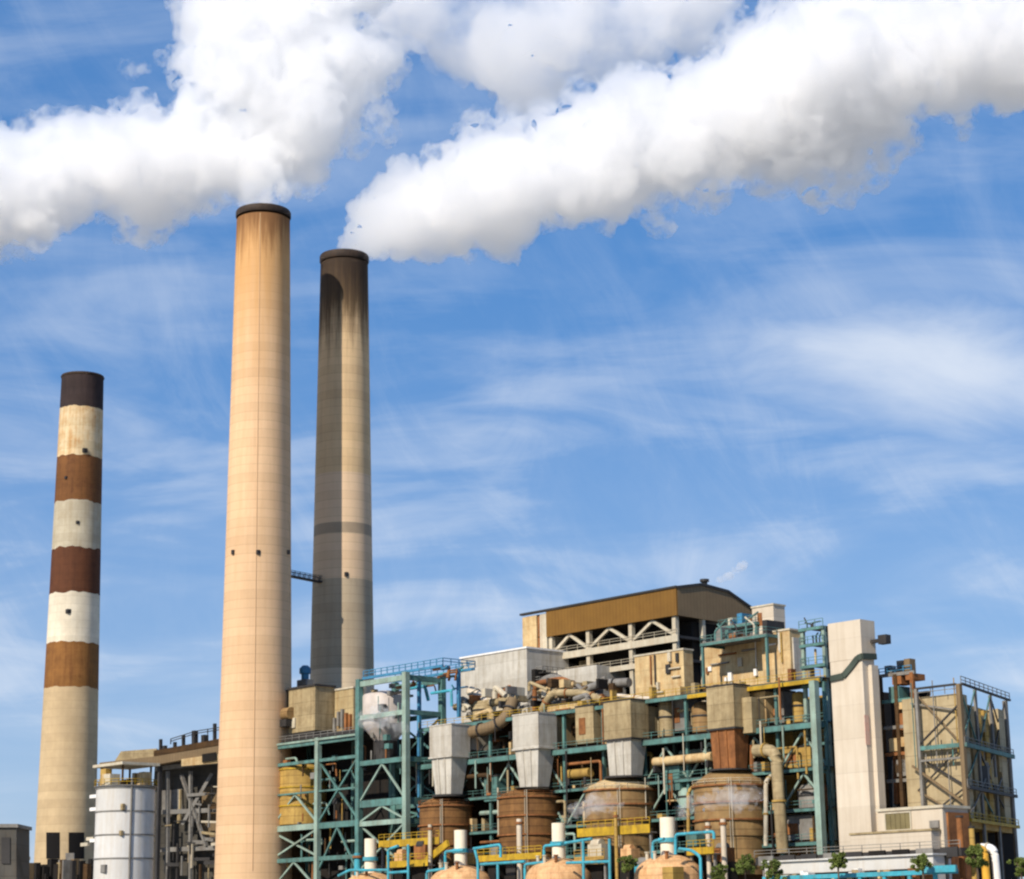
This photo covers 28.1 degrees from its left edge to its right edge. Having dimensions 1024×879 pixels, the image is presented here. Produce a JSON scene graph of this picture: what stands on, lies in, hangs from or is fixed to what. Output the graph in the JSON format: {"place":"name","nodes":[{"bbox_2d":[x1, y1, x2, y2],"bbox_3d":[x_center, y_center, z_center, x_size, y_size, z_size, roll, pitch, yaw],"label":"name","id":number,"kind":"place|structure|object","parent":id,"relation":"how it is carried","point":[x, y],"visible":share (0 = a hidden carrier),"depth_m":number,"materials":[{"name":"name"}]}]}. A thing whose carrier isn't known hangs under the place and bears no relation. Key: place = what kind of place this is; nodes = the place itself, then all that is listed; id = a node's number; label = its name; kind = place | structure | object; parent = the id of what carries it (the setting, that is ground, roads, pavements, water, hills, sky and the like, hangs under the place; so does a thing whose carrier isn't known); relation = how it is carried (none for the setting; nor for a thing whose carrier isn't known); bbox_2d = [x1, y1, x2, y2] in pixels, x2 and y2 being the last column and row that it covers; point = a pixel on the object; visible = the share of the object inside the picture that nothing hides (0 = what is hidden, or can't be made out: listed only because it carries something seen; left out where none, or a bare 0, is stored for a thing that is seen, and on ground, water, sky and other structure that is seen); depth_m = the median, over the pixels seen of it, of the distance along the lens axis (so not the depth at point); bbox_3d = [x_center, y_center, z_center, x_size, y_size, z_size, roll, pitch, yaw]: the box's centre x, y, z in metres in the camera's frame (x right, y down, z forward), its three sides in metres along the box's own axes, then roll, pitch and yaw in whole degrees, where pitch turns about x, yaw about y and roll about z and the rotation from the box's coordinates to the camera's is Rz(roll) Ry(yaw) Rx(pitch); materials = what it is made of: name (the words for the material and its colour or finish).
{"place":"outdoors","nodes":[
{"label":"outdoors","id":0,"kind":"place"},
{"bbox_2d":[0,824,31,878],"bbox_3d":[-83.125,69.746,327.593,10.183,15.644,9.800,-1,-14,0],"label":"transformer hut","id":1,"kind":"object","parent":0,"point":[14,851],"visible":1,"depth_m":324.63,"materials":[{"name":"grey metal"}]},
{"bbox_2d":[1,837,9,863],"bbox_3d":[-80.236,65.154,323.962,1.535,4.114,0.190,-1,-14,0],"label":"door","id":2,"kind":"structure","parent":1,"relation":"in","point":[5,841],"depth_m":323.83,"materials":[{"name":"metal"}]},
{"bbox_2d":[153,762,217,878],"bbox_3d":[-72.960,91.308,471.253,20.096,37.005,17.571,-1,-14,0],"label":"crusher hall","id":3,"kind":"structure","parent":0,"point":[188,819],"depth_m":465.62,"materials":[{"name":"grey metal"}]},
{"bbox_2d":[297,665,312,685],"bbox_3d":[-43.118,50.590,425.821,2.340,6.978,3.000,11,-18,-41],"label":"vent stack","id":4,"kind":"object","parent":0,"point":[304,671],"visible":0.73,"depth_m":425.38,"materials":[{"name":"blue metal"}]},
{"bbox_2d":[0,0,1023,878],"label":"sky","id":5,"kind":"structure","parent":0,"point":[729,294],"materials":[{"name":"blue"}]},
{"bbox_2d":[399,692,892,873],"bbox_3d":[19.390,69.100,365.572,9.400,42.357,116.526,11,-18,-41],"label":"boiler wall","id":6,"kind":"structure","parent":0,"point":[790,738],"depth_m":348.52,"materials":[{"name":"metal"}]},
{"bbox_2d":[461,676,622,812],"bbox_3d":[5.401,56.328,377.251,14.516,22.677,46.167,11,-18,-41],"label":"duct bank","id":7,"kind":"structure","parent":6,"relation":"on","point":[518,693],"depth_m":376.87,"materials":[{"name":"metal"}]},
{"bbox_2d":[539,688,601,711],"bbox_3d":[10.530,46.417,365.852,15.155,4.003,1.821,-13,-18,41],"label":"pipe","id":8,"kind":"object","parent":7,"relation":"attached to","point":[552,694],"visible":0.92,"depth_m":366.44,"materials":[{"name":"metal"}]},
{"bbox_2d":[559,677,631,702],"bbox_3d":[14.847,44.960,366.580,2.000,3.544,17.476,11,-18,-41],"label":"pipe","id":9,"kind":"object","parent":7,"relation":"attached to","point":[622,682],"visible":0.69,"depth_m":361.91,"materials":[{"name":"grey metal"}]},
{"bbox_2d":[459,646,625,722],"bbox_3d":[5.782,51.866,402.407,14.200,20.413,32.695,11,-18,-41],"label":"penthouse","id":10,"kind":"object","parent":6,"relation":"on","point":[520,667],"visible":0.4,"depth_m":400.16,"materials":[{"name":"white paint"}]},
{"bbox_2d":[519,579,752,701],"bbox_3d":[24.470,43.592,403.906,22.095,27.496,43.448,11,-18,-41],"label":"boiler house","id":11,"kind":"structure","parent":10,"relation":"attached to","point":[617,633],"depth_m":393.46,"materials":[{"name":"metal"}]},
{"bbox_2d":[633,648,693,697],"bbox_3d":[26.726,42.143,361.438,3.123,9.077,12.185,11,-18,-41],"label":"boiler casing","id":12,"kind":"object","parent":6,"relation":"on","point":[666,670],"visible":0.81,"depth_m":359.88,"materials":[{"name":"metal"}]},
{"bbox_2d":[761,853,945,878],"bbox_3d":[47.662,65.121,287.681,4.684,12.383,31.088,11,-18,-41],"label":"shed","id":13,"kind":"structure","parent":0,"point":[880,863],"depth_m":285.81,"materials":[{"name":"white paint"}]},
{"bbox_2d":[828,619,890,852],"bbox_3d":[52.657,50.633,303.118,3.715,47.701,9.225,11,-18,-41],"label":"lift tower","id":14,"kind":"structure","parent":0,"point":[858,747],"depth_m":304.60,"materials":[{"name":"beige concrete"}]},
{"label":"ground","id":15,"kind":"structure","parent":0,"visible":0},
{"bbox_2d":[30,837,94,878],"bbox_3d":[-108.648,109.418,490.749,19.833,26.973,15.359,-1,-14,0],"label":"machine row","id":16,"kind":"object","parent":15,"relation":"on","point":[69,866],"visible":0.85,"depth_m":485.66,"materials":[{"name":"grey metal"}]},
{"bbox_2d":[34,371,104,864],"bbox_3d":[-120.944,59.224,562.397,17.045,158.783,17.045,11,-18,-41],"label":"chimney","id":17,"kind":"object","parent":15,"relation":"on","point":[65,819],"visible":0.98,"depth_m":558.08,"materials":[{"name":"concrete"}]},
{"bbox_2d":[90,761,159,878],"bbox_3d":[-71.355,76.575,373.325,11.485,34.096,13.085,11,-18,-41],"label":"silo","id":18,"kind":"object","parent":15,"relation":"on","point":[124,810],"visible":1,"depth_m":370.15,"materials":[{"name":"grey metal"}]},
{"bbox_2d":[100,723,218,878],"bbox_3d":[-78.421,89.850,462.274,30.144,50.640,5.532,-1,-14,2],"label":"conveyor gallery","id":19,"kind":"object","parent":15,"relation":"on","point":[205,750],"visible":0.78,"depth_m":464.66,"materials":[{"name":"metal"}]},
{"bbox_2d":[214,203,291,878],"bbox_3d":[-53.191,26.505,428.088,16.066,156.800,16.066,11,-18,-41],"label":"chimney","id":20,"kind":"object","parent":15,"relation":"on","point":[256,683],"visible":1,"depth_m":422.81,"materials":[{"name":"beige concrete"}]},
{"bbox_2d":[280,707,293,727],"bbox_3d":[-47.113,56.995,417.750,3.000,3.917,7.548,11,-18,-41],"label":"drum","id":21,"kind":"object","parent":20,"relation":"attached to","point":[287,715],"visible":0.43,"depth_m":414.82,"materials":[{"name":"metal"}]},
{"bbox_2d":[277,727,390,878],"bbox_3d":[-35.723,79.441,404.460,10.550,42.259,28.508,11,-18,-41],"label":"braced structure","id":22,"kind":"object","parent":15,"relation":"on","point":[323,850],"visible":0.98,"depth_m":405.64,"materials":[{"name":"green metal"}]},
{"bbox_2d":[279,764,327,825],"bbox_3d":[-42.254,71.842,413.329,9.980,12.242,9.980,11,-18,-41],"label":"tank","id":23,"kind":"object","parent":22,"relation":"on","point":[292,779],"visible":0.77,"depth_m":409.40,"materials":[{"name":"metal"}]},
{"bbox_2d":[286,684,367,745],"bbox_3d":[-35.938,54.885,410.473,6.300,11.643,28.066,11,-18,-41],"label":"flue duct","id":24,"kind":"object","parent":22,"relation":"on","point":[312,705],"visible":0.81,"depth_m":412.39,"materials":[{"name":"metal"}]},
{"bbox_2d":[333,686,365,731],"bbox_3d":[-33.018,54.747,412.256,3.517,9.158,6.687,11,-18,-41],"label":"flue duct","id":25,"kind":"object","parent":24,"relation":"attached to","point":[344,707],"visible":0.77,"depth_m":411.13,"materials":[{"name":"metal"}]},
{"bbox_2d":[310,249,373,693],"bbox_3d":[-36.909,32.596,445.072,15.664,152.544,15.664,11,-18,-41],"label":"chimney","id":26,"kind":"object","parent":15,"relation":"on","point":[342,648],"visible":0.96,"depth_m":445.69,"materials":[{"name":"concrete"}]},
{"bbox_2d":[349,838,386,878],"bbox_3d":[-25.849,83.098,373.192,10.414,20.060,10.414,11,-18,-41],"label":"dome vessel","id":27,"kind":"object","parent":15,"relation":"on","point":[370,858],"visible":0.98,"depth_m":373.58,"materials":[{"name":"metal"}]},
{"bbox_2d":[337,844,409,878],"bbox_3d":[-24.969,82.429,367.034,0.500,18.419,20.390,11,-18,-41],"label":"pipe portal","id":28,"kind":"object","parent":15,"relation":"on","point":[407,871],"visible":1,"depth_m":364.76,"materials":[{"name":"teal paint"}]},
{"bbox_2d":[393,849,411,878],"bbox_3d":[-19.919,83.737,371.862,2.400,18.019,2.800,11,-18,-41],"label":"machine","id":29,"kind":"object","parent":15,"relation":"on","point":[401,875],"visible":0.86,"depth_m":372.49,"materials":[{"name":"metal"}]},
{"bbox_2d":[386,853,434,878],"bbox_3d":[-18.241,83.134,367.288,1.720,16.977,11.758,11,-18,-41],"label":"walkway","id":30,"kind":"structure","parent":15,"relation":"on","point":[413,863],"depth_m":367.48,"materials":[{"name":"yellow metal"}]},
{"bbox_2d":[378,830,449,873],"bbox_3d":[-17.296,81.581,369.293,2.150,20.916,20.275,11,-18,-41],"label":"walkway","id":31,"kind":"structure","parent":15,"relation":"on","point":[438,850],"depth_m":371.09,"materials":[{"name":"yellow metal"}]},
{"bbox_2d":[355,658,475,878],"bbox_3d":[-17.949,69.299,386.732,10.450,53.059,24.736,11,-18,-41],"label":"steel tower","id":32,"kind":"structure","parent":15,"relation":"on","point":[406,803],"depth_m":390.50,"materials":[{"name":"metal"}]},
{"bbox_2d":[363,690,410,759],"bbox_3d":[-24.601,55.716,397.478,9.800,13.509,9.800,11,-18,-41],"label":"receiver","id":33,"kind":"object","parent":32,"relation":"on","point":[370,706],"visible":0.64,"depth_m":394.35,"materials":[{"name":"silver metal"}]},
{"bbox_2d":[412,841,435,878],"bbox_3d":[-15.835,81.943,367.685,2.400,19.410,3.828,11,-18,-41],"label":"machine","id":34,"kind":"object","parent":15,"relation":"on","point":[422,848],"visible":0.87,"depth_m":368.25,"materials":[{"name":"metal"}]},
{"bbox_2d":[418,797,473,871],"bbox_3d":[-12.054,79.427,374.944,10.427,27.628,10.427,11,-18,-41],"label":"vessel","id":35,"kind":"object","parent":15,"relation":"on","point":[446,816],"visible":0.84,"depth_m":373.10,"materials":[{"name":"metal"}]},
{"bbox_2d":[428,723,499,797],"bbox_3d":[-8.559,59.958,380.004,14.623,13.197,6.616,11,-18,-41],"label":"cyclone duct","id":36,"kind":"object","parent":35,"relation":"on","point":[453,746],"visible":0.98,"depth_m":375.87,"materials":[{"name":"metal"}]},
{"bbox_2d":[431,830,489,878],"bbox_3d":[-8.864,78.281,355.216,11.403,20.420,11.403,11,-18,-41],"label":"dome vessel","id":37,"kind":"object","parent":15,"relation":"on","point":[460,869],"visible":0.93,"depth_m":353.59,"materials":[{"name":"metal"}]},
{"bbox_2d":[425,843,525,878],"bbox_3d":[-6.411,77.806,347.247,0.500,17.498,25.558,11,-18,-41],"label":"pipe portal","id":38,"kind":"object","parent":15,"relation":"on","point":[475,849],"visible":1,"depth_m":347.10,"materials":[{"name":"teal paint"}]},
{"bbox_2d":[488,843,507,878],"bbox_3d":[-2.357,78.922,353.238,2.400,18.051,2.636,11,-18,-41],"label":"machine","id":39,"kind":"object","parent":15,"relation":"on","point":[492,871],"visible":0.52,"depth_m":353.59,"materials":[{"name":"grey metal"}]},
{"bbox_2d":[477,845,548,871],"bbox_3d":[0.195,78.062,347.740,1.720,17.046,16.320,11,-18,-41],"label":"walkway","id":40,"kind":"structure","parent":15,"relation":"on","point":[507,857],"depth_m":348.96,"materials":[{"name":"yellow metal"}]},
{"bbox_2d":[515,819,523,878],"bbox_3d":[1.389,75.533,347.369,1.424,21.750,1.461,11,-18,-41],"label":"standpipe","id":41,"kind":"object","parent":15,"relation":"on","point":[518,822],"visible":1,"depth_m":348.57,"materials":[{"name":"beige metal"}]},
{"bbox_2d":[497,789,562,873],"bbox_3d":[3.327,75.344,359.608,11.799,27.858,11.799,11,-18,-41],"label":"vessel","id":42,"kind":"object","parent":15,"relation":"on","point":[536,811],"visible":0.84,"depth_m":356.89,"materials":[{"name":"metal"}]},
{"bbox_2d":[512,711,575,788],"bbox_3d":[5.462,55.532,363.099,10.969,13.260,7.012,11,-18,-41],"label":"cyclone duct","id":43,"kind":"object","parent":42,"relation":"on","point":[537,735],"visible":0.94,"depth_m":360.30,"materials":[{"name":"metal"}]},
{"bbox_2d":[525,823,590,878],"bbox_3d":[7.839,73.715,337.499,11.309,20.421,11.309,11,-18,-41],"label":"dome vessel","id":44,"kind":"object","parent":15,"relation":"on","point":[556,866],"visible":0.88,"depth_m":334.90,"materials":[{"name":"metal"}]},
{"bbox_2d":[523,837,611,878],"bbox_3d":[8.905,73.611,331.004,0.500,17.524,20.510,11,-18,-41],"label":"pipe portal","id":45,"kind":"object","parent":15,"relation":"on","point":[583,862],"visible":1,"depth_m":329.48,"materials":[{"name":"teal paint"}]},
{"bbox_2d":[574,848,611,878],"bbox_3d":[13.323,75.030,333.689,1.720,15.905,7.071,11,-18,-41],"label":"walkway","id":46,"kind":"structure","parent":15,"relation":"on","point":[591,858],"depth_m":333.92,"materials":[{"name":"metal"}]},
{"bbox_2d":[586,839,612,878],"bbox_3d":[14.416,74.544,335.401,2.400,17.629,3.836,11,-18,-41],"label":"machine","id":47,"kind":"object","parent":15,"relation":"on","point":[597,870],"visible":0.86,"depth_m":335.73,"materials":[{"name":"metal"}]},
{"bbox_2d":[613,812,618,878],"bbox_3d":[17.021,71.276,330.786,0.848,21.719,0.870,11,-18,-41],"label":"standpipe","id":48,"kind":"object","parent":15,"relation":"on","point":[615,815],"visible":1,"depth_m":331.92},
{"bbox_2d":[577,817,656,857],"bbox_3d":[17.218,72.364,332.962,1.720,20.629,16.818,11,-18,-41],"label":"walkway","id":49,"kind":"structure","parent":15,"relation":"on","point":[598,831],"depth_m":334.29,"materials":[{"name":"yellow metal"}]},
{"bbox_2d":[583,778,659,878],"bbox_3d":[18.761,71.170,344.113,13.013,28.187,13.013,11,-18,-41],"label":"vessel","id":50,"kind":"object","parent":15,"relation":"on","point":[605,799],"visible":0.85,"depth_m":341.03,"materials":[{"name":"metal"}]},
{"bbox_2d":[603,698,682,778],"bbox_3d":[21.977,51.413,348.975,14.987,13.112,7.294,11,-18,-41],"label":"cyclone duct","id":51,"kind":"object","parent":50,"relation":"on","point":[628,722],"visible":0.91,"depth_m":344.82,"materials":[{"name":"metal"}]},
{"bbox_2d":[616,855,637,878],"bbox_3d":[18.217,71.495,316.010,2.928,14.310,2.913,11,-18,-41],"label":"tree","id":52,"kind":"object","parent":15,"relation":"on","point":[628,864],"visible":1,"depth_m":316.98,"materials":[{"name":"green plant"}]},
{"bbox_2d":[415,668,838,862],"bbox_3d":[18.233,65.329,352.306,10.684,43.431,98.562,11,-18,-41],"label":"gallery structure","id":53,"kind":"object","parent":15,"relation":"on","point":[760,766],"visible":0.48,"depth_m":341.88,"materials":[{"name":"teal metal"}]},
{"bbox_2d":[468,697,518,737],"bbox_3d":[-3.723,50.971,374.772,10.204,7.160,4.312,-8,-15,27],"label":"pipe","id":54,"kind":"object","parent":53,"relation":"attached to","point":[482,730],"visible":0.98,"depth_m":373.06,"materials":[{"name":"metal"}]},
{"bbox_2d":[483,775,509,801],"bbox_3d":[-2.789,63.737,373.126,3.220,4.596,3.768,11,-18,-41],"label":"equipment box","id":55,"kind":"object","parent":53,"relation":"on","point":[495,783],"visible":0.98,"depth_m":371.91,"materials":[{"name":"teal metal"}]},
{"bbox_2d":[547,699,598,718],"bbox_3d":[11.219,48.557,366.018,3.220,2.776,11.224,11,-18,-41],"label":"pipe","id":56,"kind":"object","parent":53,"relation":"on","point":[570,715],"visible":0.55,"depth_m":365.55,"materials":[{"name":"metal"}]},
{"bbox_2d":[567,768,593,784],"bbox_3d":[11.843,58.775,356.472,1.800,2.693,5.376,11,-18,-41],"label":"horizontal duct","id":57,"kind":"object","parent":53,"relation":"attached to","point":[576,774],"visible":1,"depth_m":355.69,"materials":[{"name":"metal"}]},
{"bbox_2d":[574,704,601,744],"bbox_3d":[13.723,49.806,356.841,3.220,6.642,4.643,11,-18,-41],"label":"equipment box","id":58,"kind":"object","parent":53,"relation":"on","point":[588,720],"visible":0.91,"depth_m":355.42,"materials":[{"name":"metal"}]},
{"bbox_2d":[658,701,674,736],"bbox_3d":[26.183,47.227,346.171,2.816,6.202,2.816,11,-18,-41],"label":"drum","id":59,"kind":"object","parent":53,"relation":"on","point":[666,720],"visible":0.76,"depth_m":345.13,"materials":[{"name":"metal"}]},
{"bbox_2d":[665,764,691,791],"bbox_3d":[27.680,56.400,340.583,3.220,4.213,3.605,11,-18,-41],"label":"equipment box","id":60,"kind":"object","parent":53,"relation":"on","point":[677,786],"visible":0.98,"depth_m":339.40,"materials":[{"name":"teal metal"}]},
{"bbox_2d":[651,752,713,772],"bbox_3d":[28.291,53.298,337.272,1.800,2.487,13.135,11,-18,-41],"label":"horizontal duct","id":61,"kind":"object","parent":53,"relation":"attached to","point":[657,763],"visible":0.85,"depth_m":336.78,"materials":[{"name":"metal"}]},
{"bbox_2d":[673,699,697,731],"bbox_3d":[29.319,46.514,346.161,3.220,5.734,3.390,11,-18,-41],"label":"equipment box","id":62,"kind":"object","parent":53,"relation":"on","point":[679,723],"visible":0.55,"depth_m":345.05,"materials":[{"name":"grey metal"}]},
{"bbox_2d":[678,787,693,808],"bbox_3d":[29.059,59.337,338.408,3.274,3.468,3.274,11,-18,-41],"label":"drum","id":63,"kind":"object","parent":53,"relation":"on","point":[682,796],"visible":0.66,"depth_m":337.21,"materials":[{"name":"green metal"}]},
{"bbox_2d":[691,701,709,733],"bbox_3d":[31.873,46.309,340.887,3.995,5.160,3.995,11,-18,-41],"label":"drum","id":64,"kind":"object","parent":53,"relation":"on","point":[699,715],"visible":0.64,"depth_m":339.39,"materials":[{"name":"metal"}]},
{"bbox_2d":[700,611,784,685],"bbox_3d":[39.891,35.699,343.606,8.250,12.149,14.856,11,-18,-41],"label":"service platform","id":65,"kind":"structure","parent":53,"relation":"on","point":[723,637],"depth_m":342.55,"materials":[{"name":"teal metal"}]},
{"bbox_2d":[704,641,762,685],"bbox_3d":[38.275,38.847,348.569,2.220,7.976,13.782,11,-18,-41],"label":"boiler casing","id":66,"kind":"object","parent":65,"relation":"attached to","point":[740,662],"visible":0.81,"depth_m":348.07,"materials":[{"name":"metal"}]},
{"bbox_2d":[718,613,759,634],"bbox_3d":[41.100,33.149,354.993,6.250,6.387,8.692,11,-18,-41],"label":"service platform","id":67,"kind":"structure","parent":65,"relation":"on","point":[739,620],"depth_m":355.40,"materials":[{"name":"metal"}]},
{"bbox_2d":[751,603,785,634],"bbox_3d":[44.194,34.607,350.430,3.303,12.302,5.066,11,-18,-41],"label":"penthouse","id":68,"kind":"object","parent":67,"relation":"on","point":[774,611],"visible":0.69,"depth_m":350.19,"materials":[{"name":"metal"}]},
{"bbox_2d":[760,628,806,689],"bbox_3d":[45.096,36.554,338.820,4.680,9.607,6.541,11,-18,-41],"label":"boiler casing","id":69,"kind":"object","parent":65,"relation":"attached to","point":[784,652],"visible":0.61,"depth_m":337.00,"materials":[{"name":"metal"}]},
{"bbox_2d":[750,690,773,722],"bbox_3d":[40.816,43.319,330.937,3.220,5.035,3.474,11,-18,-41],"label":"equipment box","id":70,"kind":"object","parent":53,"relation":"on","point":[769,712],"visible":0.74,"depth_m":329.55,"materials":[{"name":"metal"}]},
{"bbox_2d":[763,774,771,845],"bbox_3d":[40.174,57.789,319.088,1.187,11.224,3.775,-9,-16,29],"label":"pipe","id":71,"kind":"object","parent":53,"relation":"attached to","point":[767,780],"visible":0.99,"depth_m":317.53,"materials":[{"name":"metal"}]},
{"bbox_2d":[751,743,788,852],"bbox_3d":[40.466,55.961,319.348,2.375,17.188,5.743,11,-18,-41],"label":"pipe","id":72,"kind":"object","parent":53,"relation":"attached to","point":[773,754],"visible":0.97,"depth_m":317.69,"materials":[{"name":"metal"}]},
{"bbox_2d":[767,690,795,724],"bbox_3d":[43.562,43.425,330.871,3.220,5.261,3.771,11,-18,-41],"label":"equipment box","id":73,"kind":"object","parent":53,"relation":"on","point":[786,705],"visible":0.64,"depth_m":329.35,"materials":[{"name":"grey metal"}]},
{"bbox_2d":[792,691,803,722],"bbox_3d":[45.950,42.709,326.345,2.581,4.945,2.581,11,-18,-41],"label":"drum","id":74,"kind":"object","parent":53,"relation":"on","point":[797,704],"visible":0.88,"depth_m":325.42,"materials":[{"name":"metal"}]},
{"bbox_2d":[786,813,815,840],"bbox_3d":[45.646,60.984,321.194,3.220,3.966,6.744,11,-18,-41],"label":"equipment box","id":75,"kind":"object","parent":53,"relation":"on","point":[799,823],"visible":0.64,"depth_m":319.77,"materials":[{"name":"grey metal"}]},
{"bbox_2d":[781,745,823,768],"bbox_3d":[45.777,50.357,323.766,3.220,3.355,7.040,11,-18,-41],"label":"equipment box","id":76,"kind":"object","parent":53,"relation":"on","point":[801,754],"visible":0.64,"depth_m":322.25,"materials":[{"name":"metal"}]},
{"bbox_2d":[797,782,814,811],"bbox_3d":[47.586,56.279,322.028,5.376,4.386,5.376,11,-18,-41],"label":"drum","id":77,"kind":"object","parent":53,"relation":"on","point":[805,795],"visible":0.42,"depth_m":320.22,"materials":[{"name":"grey metal"}]},
{"bbox_2d":[619,844,639,878],"bbox_3d":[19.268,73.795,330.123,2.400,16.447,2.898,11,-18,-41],"label":"machine","id":78,"kind":"object","parent":15,"relation":"on","point":[628,849],"visible":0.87,"depth_m":330.92,"materials":[{"name":"metal"}]},
{"bbox_2d":[634,817,703,878],"bbox_3d":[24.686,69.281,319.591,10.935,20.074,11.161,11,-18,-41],"label":"dome vessel","id":79,"kind":"object","parent":15,"relation":"on","point":[667,863],"visible":0.94,"depth_m":317.09,"materials":[{"name":"metal"}]},
{"bbox_2d":[651,830,715,878],"bbox_3d":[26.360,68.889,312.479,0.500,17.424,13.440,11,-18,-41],"label":"pipe portal","id":80,"kind":"object","parent":15,"relation":"on","point":[698,855],"visible":1,"depth_m":312.90,"materials":[{"name":"teal paint"}]},
{"bbox_2d":[684,830,706,878],"bbox_3d":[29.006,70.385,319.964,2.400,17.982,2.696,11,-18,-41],"label":"machine","id":81,"kind":"object","parent":15,"relation":"on","point":[700,837],"visible":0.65,"depth_m":320.60,"materials":[{"name":"teal metal"}]},
{"bbox_2d":[686,839,720,865],"bbox_3d":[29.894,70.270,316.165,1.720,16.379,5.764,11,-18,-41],"label":"walkway","id":82,"kind":"structure","parent":15,"relation":"on","point":[700,850],"depth_m":316.49,"materials":[{"name":"yellow metal"}]},
{"bbox_2d":[704,822,711,878],"bbox_3d":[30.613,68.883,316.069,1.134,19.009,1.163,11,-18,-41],"label":"standpipe","id":83,"kind":"object","parent":15,"relation":"on","point":[707,826],"visible":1,"depth_m":316.86,"materials":[{"name":"beige metal"}]},
{"bbox_2d":[710,863,727,878],"bbox_3d":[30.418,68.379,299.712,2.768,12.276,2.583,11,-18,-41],"label":"tree","id":84,"kind":"object","parent":15,"relation":"on","point":[718,869],"visible":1,"depth_m":300.43,"materials":[{"name":"green plant"}]},
{"bbox_2d":[719,819,727,878],"bbox_3d":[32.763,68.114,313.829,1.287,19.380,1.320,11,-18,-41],"label":"standpipe","id":85,"kind":"object","parent":15,"relation":"on","point":[722,823],"visible":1,"depth_m":314.93,"materials":[{"name":"beige metal"}]},
{"bbox_2d":[712,843,737,878],"bbox_3d":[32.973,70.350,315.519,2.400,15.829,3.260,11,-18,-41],"label":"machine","id":86,"kind":"object","parent":15,"relation":"on","point":[731,862],"visible":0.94,"depth_m":315.90,"materials":[{"name":"grey metal"}]},
{"bbox_2d":[691,770,771,878],"bbox_3d":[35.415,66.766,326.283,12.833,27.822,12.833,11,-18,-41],"label":"vessel","id":87,"kind":"object","parent":15,"relation":"on","point":[734,799],"visible":0.75,"depth_m":322.86,"materials":[{"name":"metal"}]},
{"bbox_2d":[705,683,766,771],"bbox_3d":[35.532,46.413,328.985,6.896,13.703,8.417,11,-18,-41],"label":"cyclone duct","id":88,"kind":"object","parent":87,"relation":"on","point":[732,713],"visible":0.9,"depth_m":327.65,"materials":[{"name":"metal"}]},
{"bbox_2d":[731,854,755,878],"bbox_3d":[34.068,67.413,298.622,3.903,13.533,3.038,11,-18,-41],"label":"tree","id":89,"kind":"object","parent":15,"relation":"on","point":[744,863],"visible":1,"depth_m":299.58,"materials":[{"name":"green plant"}]},
{"bbox_2d":[760,859,786,878],"bbox_3d":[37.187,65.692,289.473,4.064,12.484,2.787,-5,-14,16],"label":"tree","id":90,"kind":"object","parent":15,"relation":"on","point":[772,867],"visible":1,"depth_m":290.27,"materials":[{"name":"green plant"}]},
{"bbox_2d":[798,617,839,854],"bbox_3d":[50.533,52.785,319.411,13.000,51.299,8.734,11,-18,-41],"label":"steel tower","id":91,"kind":"structure","parent":15,"relation":"on","point":[812,706],"depth_m":318.49,"materials":[{"name":"metal"}]},
{"bbox_2d":[828,851,847,878],"bbox_3d":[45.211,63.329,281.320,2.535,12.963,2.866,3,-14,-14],"label":"tree","id":92,"kind":"object","parent":15,"relation":"on","point":[838,860],"visible":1,"depth_m":281.94,"materials":[{"name":"green plant"}]},
{"bbox_2d":[762,865,957,878],"bbox_3d":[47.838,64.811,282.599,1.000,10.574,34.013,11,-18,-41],"label":"pipe bridge","id":93,"kind":"structure","parent":15,"relation":"on","point":[935,871],"depth_m":279.69,"materials":[{"name":"teal paint"}]},
{"bbox_2d":[754,840,968,878],"bbox_3d":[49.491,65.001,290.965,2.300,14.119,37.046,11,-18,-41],"label":"conveyor","id":94,"kind":"object","parent":15,"relation":"on","point":[953,851],"visible":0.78,"depth_m":288.65,"materials":[{"name":"metal"}]},
{"bbox_2d":[878,658,929,807],"bbox_3d":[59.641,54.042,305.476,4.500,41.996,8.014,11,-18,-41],"label":"pipe rack","id":95,"kind":"object","parent":15,"relation":"on","point":[903,674],"visible":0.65,"depth_m":307.47,"materials":[{"name":"teal metal"}]},
{"bbox_2d":[849,805,971,878],"bbox_3d":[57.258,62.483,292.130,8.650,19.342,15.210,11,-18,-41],"label":"annex","id":96,"kind":"object","parent":15,"relation":"on","point":[903,826],"visible":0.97,"depth_m":289.87,"materials":[{"name":"beige concrete"}]},
{"bbox_2d":[910,853,933,878],"bbox_3d":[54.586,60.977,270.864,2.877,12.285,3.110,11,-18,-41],"label":"tree","id":97,"kind":"object","parent":15,"relation":"on","point":[921,861],"visible":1,"depth_m":271.57,"materials":[{"name":"green plant"}]},
{"bbox_2d":[902,693,1016,878],"bbox_3d":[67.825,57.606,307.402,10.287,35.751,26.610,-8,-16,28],"label":"precipitator building","id":98,"kind":"structure","parent":15,"relation":"on","point":[934,791],"depth_m":302.03,"materials":[{"name":"grey metal"}]},
{"bbox_2d":[955,815,966,878],"bbox_3d":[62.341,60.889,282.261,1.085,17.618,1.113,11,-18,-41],"label":"post","id":99,"kind":"object","parent":15,"relation":"on","point":[960,837],"visible":1,"depth_m":283.15,"materials":[{"name":"metal"}]},
{"bbox_2d":[910,676,1019,878],"bbox_3d":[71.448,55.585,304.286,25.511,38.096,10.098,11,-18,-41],"label":"gallery structure","id":100,"kind":"object","parent":15,"relation":"on","point":[962,744],"visible":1,"depth_m":300.89,"materials":[{"name":"grey metal"}]},
{"bbox_2d":[964,844,988,878],"bbox_3d":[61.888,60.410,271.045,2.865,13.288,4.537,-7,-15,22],"label":"tree","id":101,"kind":"object","parent":15,"relation":"on","point":[975,854],"visible":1,"depth_m":271.46,"materials":[{"name":"green plant"}]},
{"bbox_2d":[981,843,1000,878],"bbox_3d":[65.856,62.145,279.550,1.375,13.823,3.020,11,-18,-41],"label":"pipe","id":102,"kind":"object","parent":15,"relation":"on","point":[995,862],"visible":0.91,"depth_m":279.75,"materials":[{"name":"metal"}]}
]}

